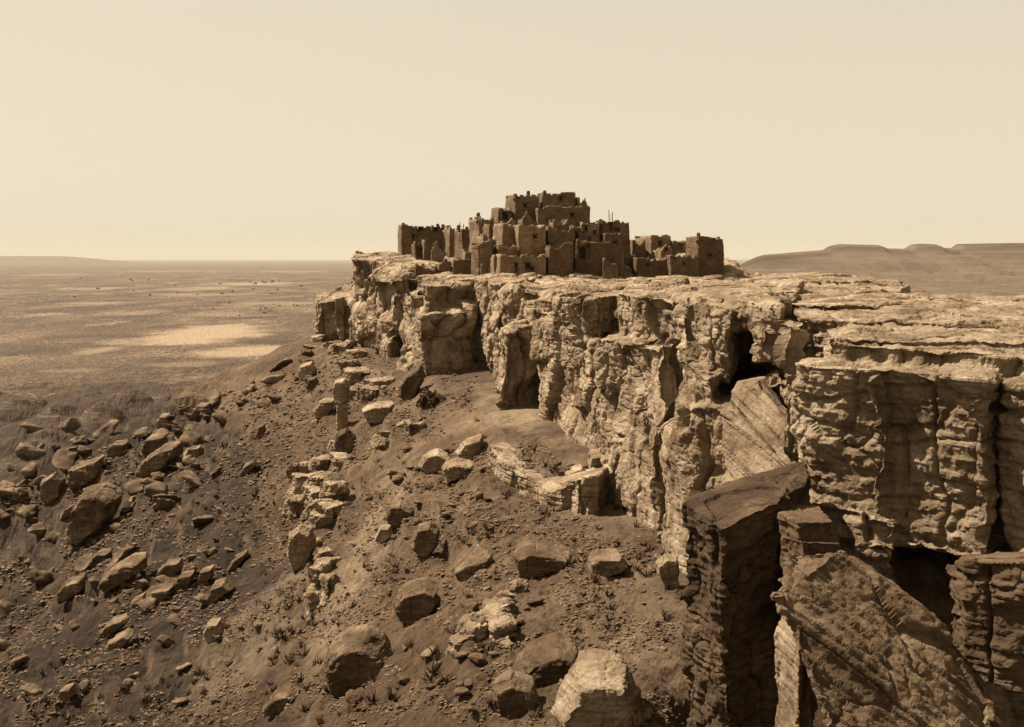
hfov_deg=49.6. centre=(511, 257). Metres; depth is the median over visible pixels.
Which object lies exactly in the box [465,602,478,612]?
rock
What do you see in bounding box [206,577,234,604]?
boulder
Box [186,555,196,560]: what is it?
rock
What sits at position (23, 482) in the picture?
rock
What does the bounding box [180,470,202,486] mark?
rock
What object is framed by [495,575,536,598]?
rock outcrop
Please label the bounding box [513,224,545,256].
stone house
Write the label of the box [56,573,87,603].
boulder
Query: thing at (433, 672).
grass
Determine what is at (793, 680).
rock pillar
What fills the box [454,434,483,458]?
boulder
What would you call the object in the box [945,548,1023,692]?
boulder
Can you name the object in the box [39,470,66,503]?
boulder
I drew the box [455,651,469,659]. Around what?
rock
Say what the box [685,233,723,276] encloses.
stone house
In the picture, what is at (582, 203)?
stone house
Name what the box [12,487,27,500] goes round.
rock
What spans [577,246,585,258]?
door
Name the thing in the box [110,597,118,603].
rock
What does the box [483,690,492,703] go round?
rock
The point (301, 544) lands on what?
boulder
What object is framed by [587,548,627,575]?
boulder
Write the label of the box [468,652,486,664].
rock
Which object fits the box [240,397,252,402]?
rock
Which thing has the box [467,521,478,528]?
rock
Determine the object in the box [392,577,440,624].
boulder
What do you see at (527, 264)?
window
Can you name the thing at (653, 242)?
stone house
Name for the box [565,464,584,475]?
boulder
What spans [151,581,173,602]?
boulder
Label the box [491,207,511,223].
stone house
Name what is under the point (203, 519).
rock
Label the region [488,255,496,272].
stone house
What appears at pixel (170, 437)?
rock
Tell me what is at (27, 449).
rock
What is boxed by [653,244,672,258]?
stone house
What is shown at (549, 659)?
boulder
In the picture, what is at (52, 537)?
rock
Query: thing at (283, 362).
rock
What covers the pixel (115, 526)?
rock
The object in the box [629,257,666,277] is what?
stone house
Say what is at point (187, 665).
rock
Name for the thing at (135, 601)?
rock
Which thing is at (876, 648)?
fallen slab
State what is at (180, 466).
rock
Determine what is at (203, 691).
shrub
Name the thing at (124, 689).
shrub
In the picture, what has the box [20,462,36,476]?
rock
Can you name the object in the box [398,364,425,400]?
boulder
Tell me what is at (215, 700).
rock
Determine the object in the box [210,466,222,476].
rock
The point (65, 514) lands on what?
rock
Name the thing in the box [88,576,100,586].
rock
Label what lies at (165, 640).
rock
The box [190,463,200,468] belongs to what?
rock
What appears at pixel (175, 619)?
rock
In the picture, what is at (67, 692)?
boulder
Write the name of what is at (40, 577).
rock
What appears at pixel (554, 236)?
stone house
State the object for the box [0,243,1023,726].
ground
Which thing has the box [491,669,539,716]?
boulder
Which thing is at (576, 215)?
stone house
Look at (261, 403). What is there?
rock
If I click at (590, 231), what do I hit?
stone house
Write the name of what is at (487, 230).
stone house
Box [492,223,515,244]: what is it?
stone house
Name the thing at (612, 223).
ladder
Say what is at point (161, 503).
rock
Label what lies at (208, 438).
rock
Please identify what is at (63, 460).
rock
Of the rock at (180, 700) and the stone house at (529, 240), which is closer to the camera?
the rock at (180, 700)
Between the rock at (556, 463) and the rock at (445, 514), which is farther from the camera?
the rock at (556, 463)
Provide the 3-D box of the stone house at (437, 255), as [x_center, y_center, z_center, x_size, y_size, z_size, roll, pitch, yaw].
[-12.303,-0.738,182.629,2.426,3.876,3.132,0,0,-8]
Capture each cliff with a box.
[314,250,767,410]
[488,442,609,515]
[530,274,1023,573]
[748,271,1023,726]
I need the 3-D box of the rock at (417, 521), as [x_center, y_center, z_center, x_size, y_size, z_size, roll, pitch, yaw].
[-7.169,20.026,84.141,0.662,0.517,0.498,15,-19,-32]
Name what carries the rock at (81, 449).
on the ground at (132, 355)
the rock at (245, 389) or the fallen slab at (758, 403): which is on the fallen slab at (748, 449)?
the fallen slab at (758, 403)
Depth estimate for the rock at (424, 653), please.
55.59 m
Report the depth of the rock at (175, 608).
100.78 m
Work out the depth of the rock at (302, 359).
186.18 m
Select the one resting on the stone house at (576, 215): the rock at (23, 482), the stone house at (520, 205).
the stone house at (520, 205)
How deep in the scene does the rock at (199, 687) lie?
79.59 m
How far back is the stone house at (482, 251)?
166.67 m
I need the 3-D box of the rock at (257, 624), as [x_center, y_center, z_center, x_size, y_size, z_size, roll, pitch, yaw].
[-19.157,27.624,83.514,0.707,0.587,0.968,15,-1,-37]
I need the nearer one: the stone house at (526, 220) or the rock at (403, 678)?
the rock at (403, 678)
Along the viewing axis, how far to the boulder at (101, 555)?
128.48 m
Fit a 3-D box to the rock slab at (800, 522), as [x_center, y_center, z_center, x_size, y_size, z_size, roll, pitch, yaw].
[10.362,9.432,39.793,1.813,1.016,4.653,0,0,9]
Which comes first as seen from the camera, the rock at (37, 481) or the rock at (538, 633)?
the rock at (538, 633)
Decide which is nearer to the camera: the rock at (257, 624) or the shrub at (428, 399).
the rock at (257, 624)
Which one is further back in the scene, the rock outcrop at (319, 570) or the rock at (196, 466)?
the rock at (196, 466)
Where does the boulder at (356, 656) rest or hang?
on the ground at (132, 355)
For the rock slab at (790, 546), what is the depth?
37.55 m
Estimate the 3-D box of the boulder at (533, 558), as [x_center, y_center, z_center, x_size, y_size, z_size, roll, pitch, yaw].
[1.773,17.757,65.095,3.524,2.058,2.878,0,0,0]
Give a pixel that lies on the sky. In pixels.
(130, 129)
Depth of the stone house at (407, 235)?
189.39 m
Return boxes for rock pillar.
[336,402,347,429]
[774,616,811,726]
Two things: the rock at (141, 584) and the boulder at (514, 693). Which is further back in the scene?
the rock at (141, 584)
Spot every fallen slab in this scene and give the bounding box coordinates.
[720,408,786,483]
[730,375,797,464]
[770,550,1002,726]
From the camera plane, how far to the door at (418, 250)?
183.53 m
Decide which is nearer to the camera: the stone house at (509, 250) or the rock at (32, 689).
the rock at (32, 689)
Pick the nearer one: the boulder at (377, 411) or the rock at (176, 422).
the boulder at (377, 411)
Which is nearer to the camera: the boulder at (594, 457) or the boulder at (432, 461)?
the boulder at (594, 457)
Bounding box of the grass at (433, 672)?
[2,367,683,724]
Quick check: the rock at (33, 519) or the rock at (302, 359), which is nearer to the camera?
the rock at (33, 519)
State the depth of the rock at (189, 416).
184.83 m
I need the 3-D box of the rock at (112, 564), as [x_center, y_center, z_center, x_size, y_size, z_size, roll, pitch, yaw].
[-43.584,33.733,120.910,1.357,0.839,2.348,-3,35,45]
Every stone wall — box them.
[415,263,436,277]
[435,259,451,272]
[453,259,470,274]
[462,249,471,258]
[624,252,634,264]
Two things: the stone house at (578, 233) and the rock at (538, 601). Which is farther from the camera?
the stone house at (578, 233)
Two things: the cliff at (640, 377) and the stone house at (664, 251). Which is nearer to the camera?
the cliff at (640, 377)
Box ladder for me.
[609,212,612,232]
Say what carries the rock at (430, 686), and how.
on the ground at (132, 355)
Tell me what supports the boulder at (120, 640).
on the ground at (132, 355)
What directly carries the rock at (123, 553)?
on the ground at (132, 355)
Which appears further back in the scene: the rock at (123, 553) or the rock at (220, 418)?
the rock at (220, 418)
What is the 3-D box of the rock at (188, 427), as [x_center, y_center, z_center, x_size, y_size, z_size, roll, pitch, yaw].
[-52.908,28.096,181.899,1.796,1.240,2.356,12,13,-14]
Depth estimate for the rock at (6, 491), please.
179.96 m
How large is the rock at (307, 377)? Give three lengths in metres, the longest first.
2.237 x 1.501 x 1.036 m
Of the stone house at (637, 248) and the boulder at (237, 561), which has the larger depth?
the stone house at (637, 248)
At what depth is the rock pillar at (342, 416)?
145.37 m
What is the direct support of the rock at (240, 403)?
on the ground at (132, 355)
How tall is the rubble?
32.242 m
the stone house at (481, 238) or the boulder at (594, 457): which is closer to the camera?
the boulder at (594, 457)
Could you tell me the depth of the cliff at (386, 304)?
156.53 m
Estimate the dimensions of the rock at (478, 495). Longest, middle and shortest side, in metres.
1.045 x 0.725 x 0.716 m
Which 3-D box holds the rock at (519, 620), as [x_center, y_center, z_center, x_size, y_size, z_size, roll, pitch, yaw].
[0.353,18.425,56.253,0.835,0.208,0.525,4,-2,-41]
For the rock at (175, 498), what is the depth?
139.25 m
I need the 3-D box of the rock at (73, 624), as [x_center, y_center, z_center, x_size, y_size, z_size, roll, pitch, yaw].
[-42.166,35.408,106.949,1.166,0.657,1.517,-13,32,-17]
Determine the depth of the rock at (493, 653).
52.03 m
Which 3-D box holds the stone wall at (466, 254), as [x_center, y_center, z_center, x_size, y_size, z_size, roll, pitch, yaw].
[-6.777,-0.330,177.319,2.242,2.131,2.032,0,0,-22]
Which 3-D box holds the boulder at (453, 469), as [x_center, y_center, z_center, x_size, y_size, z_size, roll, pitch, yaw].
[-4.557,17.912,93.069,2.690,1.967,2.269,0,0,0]
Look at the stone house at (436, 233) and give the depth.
190.41 m
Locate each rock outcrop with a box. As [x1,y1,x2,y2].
[282,440,350,548]
[302,334,369,359]
[303,546,341,619]
[335,358,395,400]
[366,419,426,458]
[445,596,516,656]
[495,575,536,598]
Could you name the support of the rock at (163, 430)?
on the ground at (132, 355)
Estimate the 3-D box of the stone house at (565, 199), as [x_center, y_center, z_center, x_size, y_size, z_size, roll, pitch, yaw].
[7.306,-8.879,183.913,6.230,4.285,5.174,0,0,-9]
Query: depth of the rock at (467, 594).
61.07 m
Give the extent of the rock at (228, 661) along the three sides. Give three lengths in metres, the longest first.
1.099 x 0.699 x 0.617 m
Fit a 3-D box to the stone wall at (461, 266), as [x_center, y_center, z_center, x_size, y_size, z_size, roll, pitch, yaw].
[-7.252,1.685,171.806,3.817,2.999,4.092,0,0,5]
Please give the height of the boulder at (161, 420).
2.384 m
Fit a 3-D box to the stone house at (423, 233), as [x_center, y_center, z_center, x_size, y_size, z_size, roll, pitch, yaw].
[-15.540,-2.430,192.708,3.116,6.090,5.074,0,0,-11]
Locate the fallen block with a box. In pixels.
[678,461,817,726]
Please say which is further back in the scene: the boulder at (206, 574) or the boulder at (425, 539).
the boulder at (206, 574)
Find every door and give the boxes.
[415,246,421,255]
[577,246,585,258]
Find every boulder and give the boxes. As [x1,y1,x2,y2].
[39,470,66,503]
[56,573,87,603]
[57,682,76,700]
[66,454,104,488]
[66,482,122,544]
[92,548,112,563]
[97,551,146,592]
[100,612,129,637]
[105,627,133,649]
[106,440,129,457]
[135,439,183,477]
[141,431,174,457]
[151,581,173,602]
[155,413,170,426]
[158,557,183,577]
[173,569,194,591]
[182,445,200,464]
[191,402,210,418]
[197,565,213,585]
[203,617,225,643]
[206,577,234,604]
[227,548,248,571]
[239,459,257,476]
[256,423,265,437]
[262,683,298,717]
[287,524,315,571]
[297,361,316,379]
[306,377,318,390]
[313,398,333,417]
[322,624,392,696]
[333,378,349,403]
[333,427,355,453]
[362,400,393,423]
[375,524,391,542]
[385,499,414,527]
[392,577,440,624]
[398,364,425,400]
[410,521,439,556]
[418,448,449,473]
[441,457,473,483]
[453,550,492,580]
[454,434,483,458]
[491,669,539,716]
[512,537,571,578]
[512,631,577,687]
[550,648,653,726]
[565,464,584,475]
[587,449,602,468]
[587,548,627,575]
[655,553,679,589]
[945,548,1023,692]
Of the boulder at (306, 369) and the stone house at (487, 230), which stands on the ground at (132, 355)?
the boulder at (306, 369)
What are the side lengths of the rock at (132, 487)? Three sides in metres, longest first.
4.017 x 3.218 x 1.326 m
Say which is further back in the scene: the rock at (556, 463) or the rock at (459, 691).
the rock at (556, 463)
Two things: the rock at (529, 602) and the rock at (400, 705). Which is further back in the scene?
the rock at (529, 602)
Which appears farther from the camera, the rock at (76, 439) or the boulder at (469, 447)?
the rock at (76, 439)
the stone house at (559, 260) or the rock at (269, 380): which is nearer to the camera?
the stone house at (559, 260)
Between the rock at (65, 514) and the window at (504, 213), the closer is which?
the rock at (65, 514)
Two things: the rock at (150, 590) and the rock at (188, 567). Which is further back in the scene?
the rock at (188, 567)
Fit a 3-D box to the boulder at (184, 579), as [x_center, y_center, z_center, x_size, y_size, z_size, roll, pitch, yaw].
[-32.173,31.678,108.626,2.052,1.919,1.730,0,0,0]
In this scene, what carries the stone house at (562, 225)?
on the stone house at (554, 236)
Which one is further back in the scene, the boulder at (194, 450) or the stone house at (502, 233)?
the stone house at (502, 233)
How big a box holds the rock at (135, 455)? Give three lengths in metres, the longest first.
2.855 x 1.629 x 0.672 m
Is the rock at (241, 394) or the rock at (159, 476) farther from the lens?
the rock at (241, 394)
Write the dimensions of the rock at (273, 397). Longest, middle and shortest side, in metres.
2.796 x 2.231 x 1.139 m
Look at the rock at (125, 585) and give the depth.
111.89 m
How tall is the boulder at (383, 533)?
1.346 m
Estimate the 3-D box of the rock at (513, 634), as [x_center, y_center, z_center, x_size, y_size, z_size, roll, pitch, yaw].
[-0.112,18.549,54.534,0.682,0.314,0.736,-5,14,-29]
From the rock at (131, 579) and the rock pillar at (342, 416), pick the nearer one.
the rock at (131, 579)
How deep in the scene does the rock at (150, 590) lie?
107.08 m
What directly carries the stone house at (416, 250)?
on the cliff at (386, 304)
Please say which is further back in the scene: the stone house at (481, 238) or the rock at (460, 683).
the stone house at (481, 238)
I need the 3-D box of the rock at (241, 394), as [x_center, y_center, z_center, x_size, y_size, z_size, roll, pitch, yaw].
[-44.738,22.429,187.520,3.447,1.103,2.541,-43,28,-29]
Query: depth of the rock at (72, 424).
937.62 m
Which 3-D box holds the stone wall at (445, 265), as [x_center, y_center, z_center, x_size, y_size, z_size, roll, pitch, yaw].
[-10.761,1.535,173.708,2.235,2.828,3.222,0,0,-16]
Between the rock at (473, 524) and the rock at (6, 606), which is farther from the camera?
the rock at (6, 606)
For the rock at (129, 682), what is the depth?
86.43 m
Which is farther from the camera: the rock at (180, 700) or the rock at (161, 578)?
the rock at (161, 578)
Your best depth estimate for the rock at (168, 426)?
182.73 m
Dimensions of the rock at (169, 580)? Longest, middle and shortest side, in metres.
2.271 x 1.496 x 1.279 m
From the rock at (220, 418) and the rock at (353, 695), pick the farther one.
the rock at (220, 418)
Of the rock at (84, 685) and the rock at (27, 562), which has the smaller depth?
the rock at (84, 685)
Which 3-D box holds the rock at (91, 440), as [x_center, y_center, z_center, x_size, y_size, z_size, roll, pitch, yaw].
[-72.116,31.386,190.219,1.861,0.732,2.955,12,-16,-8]
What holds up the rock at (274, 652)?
on the ground at (132, 355)
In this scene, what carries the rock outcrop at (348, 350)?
on the ground at (132, 355)
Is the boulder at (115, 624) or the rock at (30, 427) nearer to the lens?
the boulder at (115, 624)
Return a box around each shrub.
[120,684,129,693]
[139,695,150,705]
[199,688,208,695]
[416,387,445,407]
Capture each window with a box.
[502,211,509,219]
[524,262,531,269]
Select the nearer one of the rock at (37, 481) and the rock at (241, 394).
the rock at (37, 481)
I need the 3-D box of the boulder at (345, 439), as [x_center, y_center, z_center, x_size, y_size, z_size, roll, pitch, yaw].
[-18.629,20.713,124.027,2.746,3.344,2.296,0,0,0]
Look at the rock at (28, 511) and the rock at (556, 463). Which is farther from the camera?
the rock at (28, 511)
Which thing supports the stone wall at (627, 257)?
on the cliff at (386, 304)
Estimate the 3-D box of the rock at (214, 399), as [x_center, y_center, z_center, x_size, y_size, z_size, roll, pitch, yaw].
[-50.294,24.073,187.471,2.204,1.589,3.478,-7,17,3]
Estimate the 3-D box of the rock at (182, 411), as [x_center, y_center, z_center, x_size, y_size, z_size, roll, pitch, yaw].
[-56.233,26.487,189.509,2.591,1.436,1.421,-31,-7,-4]
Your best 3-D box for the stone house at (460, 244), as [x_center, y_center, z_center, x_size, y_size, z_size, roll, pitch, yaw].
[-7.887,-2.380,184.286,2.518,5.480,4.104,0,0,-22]
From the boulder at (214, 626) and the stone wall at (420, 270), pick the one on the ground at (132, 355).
the boulder at (214, 626)
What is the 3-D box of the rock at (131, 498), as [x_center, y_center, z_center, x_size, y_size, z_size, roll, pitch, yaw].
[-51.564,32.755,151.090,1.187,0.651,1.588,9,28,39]
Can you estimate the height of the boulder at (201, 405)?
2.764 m
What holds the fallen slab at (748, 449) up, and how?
on the ground at (132, 355)
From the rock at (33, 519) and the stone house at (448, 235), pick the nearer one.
the rock at (33, 519)
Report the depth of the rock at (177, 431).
179.76 m
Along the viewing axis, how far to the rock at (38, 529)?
166.41 m
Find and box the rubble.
[0,349,683,726]
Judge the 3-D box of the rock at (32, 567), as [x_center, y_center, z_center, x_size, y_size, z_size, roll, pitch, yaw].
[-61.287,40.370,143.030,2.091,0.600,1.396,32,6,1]
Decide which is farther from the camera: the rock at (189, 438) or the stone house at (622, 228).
the stone house at (622, 228)
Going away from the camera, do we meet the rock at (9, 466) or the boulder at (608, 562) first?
the boulder at (608, 562)
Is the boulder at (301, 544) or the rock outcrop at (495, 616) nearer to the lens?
the rock outcrop at (495, 616)
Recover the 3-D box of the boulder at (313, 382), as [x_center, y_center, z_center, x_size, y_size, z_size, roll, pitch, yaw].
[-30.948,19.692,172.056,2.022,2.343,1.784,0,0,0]
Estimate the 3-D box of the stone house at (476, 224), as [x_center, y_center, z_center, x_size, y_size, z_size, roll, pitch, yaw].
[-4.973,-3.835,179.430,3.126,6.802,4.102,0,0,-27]
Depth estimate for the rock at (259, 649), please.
80.14 m
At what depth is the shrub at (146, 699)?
81.87 m
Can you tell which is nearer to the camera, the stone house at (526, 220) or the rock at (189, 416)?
the stone house at (526, 220)
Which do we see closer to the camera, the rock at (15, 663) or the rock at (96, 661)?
the rock at (96, 661)
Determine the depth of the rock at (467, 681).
49.23 m
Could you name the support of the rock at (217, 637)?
on the ground at (132, 355)
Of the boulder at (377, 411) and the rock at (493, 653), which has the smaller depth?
the rock at (493, 653)
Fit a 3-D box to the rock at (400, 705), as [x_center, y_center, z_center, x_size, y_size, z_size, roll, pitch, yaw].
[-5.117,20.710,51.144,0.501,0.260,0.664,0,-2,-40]
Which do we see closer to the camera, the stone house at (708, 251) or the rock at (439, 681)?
the rock at (439, 681)
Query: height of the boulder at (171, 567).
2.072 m
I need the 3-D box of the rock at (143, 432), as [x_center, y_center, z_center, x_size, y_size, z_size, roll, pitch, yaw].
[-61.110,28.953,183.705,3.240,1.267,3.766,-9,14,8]
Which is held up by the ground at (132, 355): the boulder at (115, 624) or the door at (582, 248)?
the boulder at (115, 624)
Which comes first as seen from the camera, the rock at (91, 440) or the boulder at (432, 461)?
the boulder at (432, 461)
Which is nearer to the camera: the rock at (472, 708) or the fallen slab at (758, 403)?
the rock at (472, 708)
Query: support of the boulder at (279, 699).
on the ground at (132, 355)
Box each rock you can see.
[0,480,16,497]
[0,487,14,495]
[0,509,10,520]
[0,598,13,613]
[0,638,13,649]
[5,462,15,470]
[9,655,29,670]
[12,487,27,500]
[15,442,45,456]
[15,479,28,487]
[16,504,36,518]
[18,422,42,431]
[19,683,42,696]
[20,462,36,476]
[23,487,31,498]
[24,559,29,564]
[27,517,37,522]
[27,523,45,535]
[28,565,39,570]
[29,570,52,583]
[33,475,47,485]
[46,531,61,543]
[51,444,60,449]
[52,449,77,473]
[52,624,63,630]
[58,417,80,431]
[60,505,73,519]
[68,619,79,630]
[70,435,86,443]
[74,553,93,573]
[77,445,90,453]
[79,678,89,691]
[86,438,95,442]
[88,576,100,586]
[92,657,103,665]
[93,419,119,438]
[104,558,118,572]
[110,522,121,531]
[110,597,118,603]
[111,546,140,560]
[120,582,130,588]
[122,678,134,686]
[123,478,145,495]
[125,576,136,582]
[128,495,135,500]
[129,672,140,677]
[130,450,140,460]
[130,592,145,607]
[133,426,150,437]
[133,579,148,589]
[137,597,156,611]
[140,477,156,484]
[144,481,168,497]
[145,585,159,598]
[150,471,164,481]
[152,494,180,503]
[152,498,175,509]
[153,427,173,433]
[155,434,174,447]
[155,575,169,582]
[157,634,174,646]
[158,424,171,429]
[164,577,176,583]
[166,613,182,625]
[169,606,180,611]
[171,697,189,704]
[172,419,180,424]
[172,428,182,434]
[175,662,191,671]
[176,463,185,470]
[177,407,188,414]
[179,431,205,447]
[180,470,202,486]
[181,564,197,573]
[182,447,203,464]
[184,413,197,421]
[184,424,191,430]
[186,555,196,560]
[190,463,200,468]
[192,515,212,523]
[193,408,210,413]
[194,593,208,605]
[196,684,203,691]
[202,414,209,420]
[202,549,208,555]
[205,435,211,442]
[208,393,220,405]
[208,547,216,554]
[209,699,220,702]
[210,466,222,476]
[212,412,226,424]
[212,635,221,639]
[223,658,232,665]
[235,401,246,406]
[239,384,255,396]
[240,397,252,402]
[241,385,254,393]
[252,620,262,629]
[256,646,262,652]
[257,399,269,407]
[260,374,283,384]
[266,394,281,400]
[267,646,279,660]
[269,358,292,370]
[298,355,314,363]
[300,348,312,355]
[303,375,312,381]
[345,689,362,703]
[386,468,398,475]
[392,475,403,483]
[394,702,406,709]
[396,675,410,682]
[401,446,412,450]
[413,518,421,523]
[420,646,434,658]
[425,683,437,689]
[435,677,448,685]
[441,511,450,516]
[454,687,470,695]
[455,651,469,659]
[456,491,463,495]
[456,680,463,687]
[463,591,472,597]
[464,678,471,686]
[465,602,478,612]
[466,706,478,711]
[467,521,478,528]
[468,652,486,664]
[474,491,483,500]
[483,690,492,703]
[488,651,498,655]
[502,631,518,638]
[515,618,523,623]
[525,600,533,603]
[531,632,542,635]
[532,598,544,603]
[554,461,561,465]
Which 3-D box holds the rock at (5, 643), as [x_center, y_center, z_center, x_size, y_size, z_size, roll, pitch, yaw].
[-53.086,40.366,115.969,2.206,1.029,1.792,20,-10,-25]
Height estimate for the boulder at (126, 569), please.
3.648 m
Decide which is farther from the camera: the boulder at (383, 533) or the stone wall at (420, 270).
the stone wall at (420, 270)
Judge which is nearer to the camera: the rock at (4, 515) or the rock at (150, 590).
the rock at (150, 590)
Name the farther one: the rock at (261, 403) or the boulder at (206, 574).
the rock at (261, 403)
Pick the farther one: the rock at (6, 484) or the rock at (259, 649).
the rock at (6, 484)
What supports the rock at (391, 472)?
on the ground at (132, 355)
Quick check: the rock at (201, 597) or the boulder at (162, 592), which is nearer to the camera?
the rock at (201, 597)
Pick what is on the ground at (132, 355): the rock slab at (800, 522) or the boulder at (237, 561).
the boulder at (237, 561)
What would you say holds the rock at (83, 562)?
on the ground at (132, 355)
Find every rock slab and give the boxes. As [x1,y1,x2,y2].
[777,504,831,540]
[780,533,839,565]
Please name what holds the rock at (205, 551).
on the ground at (132, 355)
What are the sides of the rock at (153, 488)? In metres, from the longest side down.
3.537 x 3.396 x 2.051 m
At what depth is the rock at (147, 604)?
105.19 m
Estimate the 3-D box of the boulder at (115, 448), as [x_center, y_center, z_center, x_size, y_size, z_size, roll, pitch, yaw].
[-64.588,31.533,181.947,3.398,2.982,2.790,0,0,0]
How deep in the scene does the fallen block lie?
39.62 m
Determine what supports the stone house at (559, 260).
on the cliff at (386, 304)
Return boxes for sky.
[0,0,1023,259]
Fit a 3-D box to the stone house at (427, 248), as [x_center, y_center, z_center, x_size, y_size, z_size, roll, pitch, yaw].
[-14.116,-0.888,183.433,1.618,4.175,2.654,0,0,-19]
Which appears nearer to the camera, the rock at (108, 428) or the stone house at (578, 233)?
the stone house at (578, 233)
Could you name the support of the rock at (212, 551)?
on the ground at (132, 355)
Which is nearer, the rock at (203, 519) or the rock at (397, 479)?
the rock at (397, 479)
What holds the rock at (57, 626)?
on the ground at (132, 355)
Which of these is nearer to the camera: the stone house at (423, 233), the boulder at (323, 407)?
the boulder at (323, 407)
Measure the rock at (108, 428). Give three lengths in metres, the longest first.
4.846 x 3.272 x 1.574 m
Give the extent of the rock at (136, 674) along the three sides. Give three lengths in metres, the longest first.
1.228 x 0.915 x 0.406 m
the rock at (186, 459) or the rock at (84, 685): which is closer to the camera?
the rock at (84, 685)
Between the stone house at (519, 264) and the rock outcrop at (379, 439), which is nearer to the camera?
the rock outcrop at (379, 439)
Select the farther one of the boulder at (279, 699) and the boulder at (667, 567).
the boulder at (279, 699)
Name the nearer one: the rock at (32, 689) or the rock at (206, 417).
the rock at (32, 689)
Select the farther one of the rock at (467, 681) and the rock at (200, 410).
the rock at (200, 410)
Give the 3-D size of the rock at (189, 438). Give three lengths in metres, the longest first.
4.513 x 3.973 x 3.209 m
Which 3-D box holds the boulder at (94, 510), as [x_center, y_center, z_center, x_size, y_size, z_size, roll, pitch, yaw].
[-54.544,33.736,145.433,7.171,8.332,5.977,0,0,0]
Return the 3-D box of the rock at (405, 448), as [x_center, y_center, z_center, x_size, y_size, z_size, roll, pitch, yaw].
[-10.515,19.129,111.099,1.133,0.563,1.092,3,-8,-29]
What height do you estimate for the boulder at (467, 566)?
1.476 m
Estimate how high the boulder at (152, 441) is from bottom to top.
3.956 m
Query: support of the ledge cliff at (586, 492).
on the ground at (132, 355)
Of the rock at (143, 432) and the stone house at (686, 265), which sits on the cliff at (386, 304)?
the stone house at (686, 265)
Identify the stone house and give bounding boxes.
[398,223,416,254]
[411,241,421,259]
[416,226,430,243]
[421,240,431,260]
[431,224,450,251]
[431,241,444,261]
[442,225,460,257]
[454,227,468,258]
[468,212,493,251]
[471,240,493,275]
[476,234,495,244]
[483,224,491,239]
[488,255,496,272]
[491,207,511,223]
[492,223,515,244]
[494,245,517,255]
[494,254,545,275]
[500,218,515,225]
[505,191,539,224]
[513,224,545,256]
[518,211,535,225]
[534,205,589,226]
[537,190,575,208]
[544,242,572,275]
[546,226,574,263]
[549,219,568,231]
[568,225,582,241]
[574,238,624,276]
[576,197,587,206]
[579,222,599,241]
[595,219,630,254]
[600,233,621,250]
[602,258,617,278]
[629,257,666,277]
[630,239,645,257]
[634,235,670,257]
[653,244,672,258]
[666,255,699,276]
[670,240,685,254]
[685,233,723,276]
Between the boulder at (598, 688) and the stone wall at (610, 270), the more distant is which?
the stone wall at (610, 270)
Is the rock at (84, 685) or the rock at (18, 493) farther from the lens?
the rock at (18, 493)
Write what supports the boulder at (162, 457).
on the ground at (132, 355)
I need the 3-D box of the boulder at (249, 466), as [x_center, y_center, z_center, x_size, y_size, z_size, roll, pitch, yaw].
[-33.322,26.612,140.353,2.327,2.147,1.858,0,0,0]
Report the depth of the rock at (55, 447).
190.23 m
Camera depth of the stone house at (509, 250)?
167.62 m
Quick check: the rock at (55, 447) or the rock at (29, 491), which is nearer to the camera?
the rock at (29, 491)
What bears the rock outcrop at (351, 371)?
on the ground at (132, 355)
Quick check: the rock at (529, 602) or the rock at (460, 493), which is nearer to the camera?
the rock at (529, 602)
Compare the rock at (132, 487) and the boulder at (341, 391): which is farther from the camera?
the rock at (132, 487)
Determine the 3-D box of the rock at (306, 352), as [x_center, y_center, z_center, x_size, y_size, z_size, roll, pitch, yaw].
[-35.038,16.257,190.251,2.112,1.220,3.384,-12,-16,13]
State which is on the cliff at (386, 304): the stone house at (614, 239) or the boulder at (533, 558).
the stone house at (614, 239)
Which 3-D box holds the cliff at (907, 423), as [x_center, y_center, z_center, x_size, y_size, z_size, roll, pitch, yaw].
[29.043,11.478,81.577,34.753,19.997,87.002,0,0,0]
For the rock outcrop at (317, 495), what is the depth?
112.75 m
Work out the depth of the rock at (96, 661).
92.41 m
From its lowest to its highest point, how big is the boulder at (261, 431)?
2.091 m
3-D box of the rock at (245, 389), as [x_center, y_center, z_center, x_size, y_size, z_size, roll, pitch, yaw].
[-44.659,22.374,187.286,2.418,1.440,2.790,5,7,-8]
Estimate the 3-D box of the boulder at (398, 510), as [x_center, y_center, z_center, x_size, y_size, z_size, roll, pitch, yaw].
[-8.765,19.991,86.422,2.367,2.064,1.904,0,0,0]
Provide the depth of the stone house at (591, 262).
169.60 m
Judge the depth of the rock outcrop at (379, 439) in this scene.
115.88 m
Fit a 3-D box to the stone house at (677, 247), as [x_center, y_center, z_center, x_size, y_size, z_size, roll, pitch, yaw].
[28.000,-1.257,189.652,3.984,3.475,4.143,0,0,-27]
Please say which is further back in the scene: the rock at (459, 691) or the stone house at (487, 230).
the stone house at (487, 230)
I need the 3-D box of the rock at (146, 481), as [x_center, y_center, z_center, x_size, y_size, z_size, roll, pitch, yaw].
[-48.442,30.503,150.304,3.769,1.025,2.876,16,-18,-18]

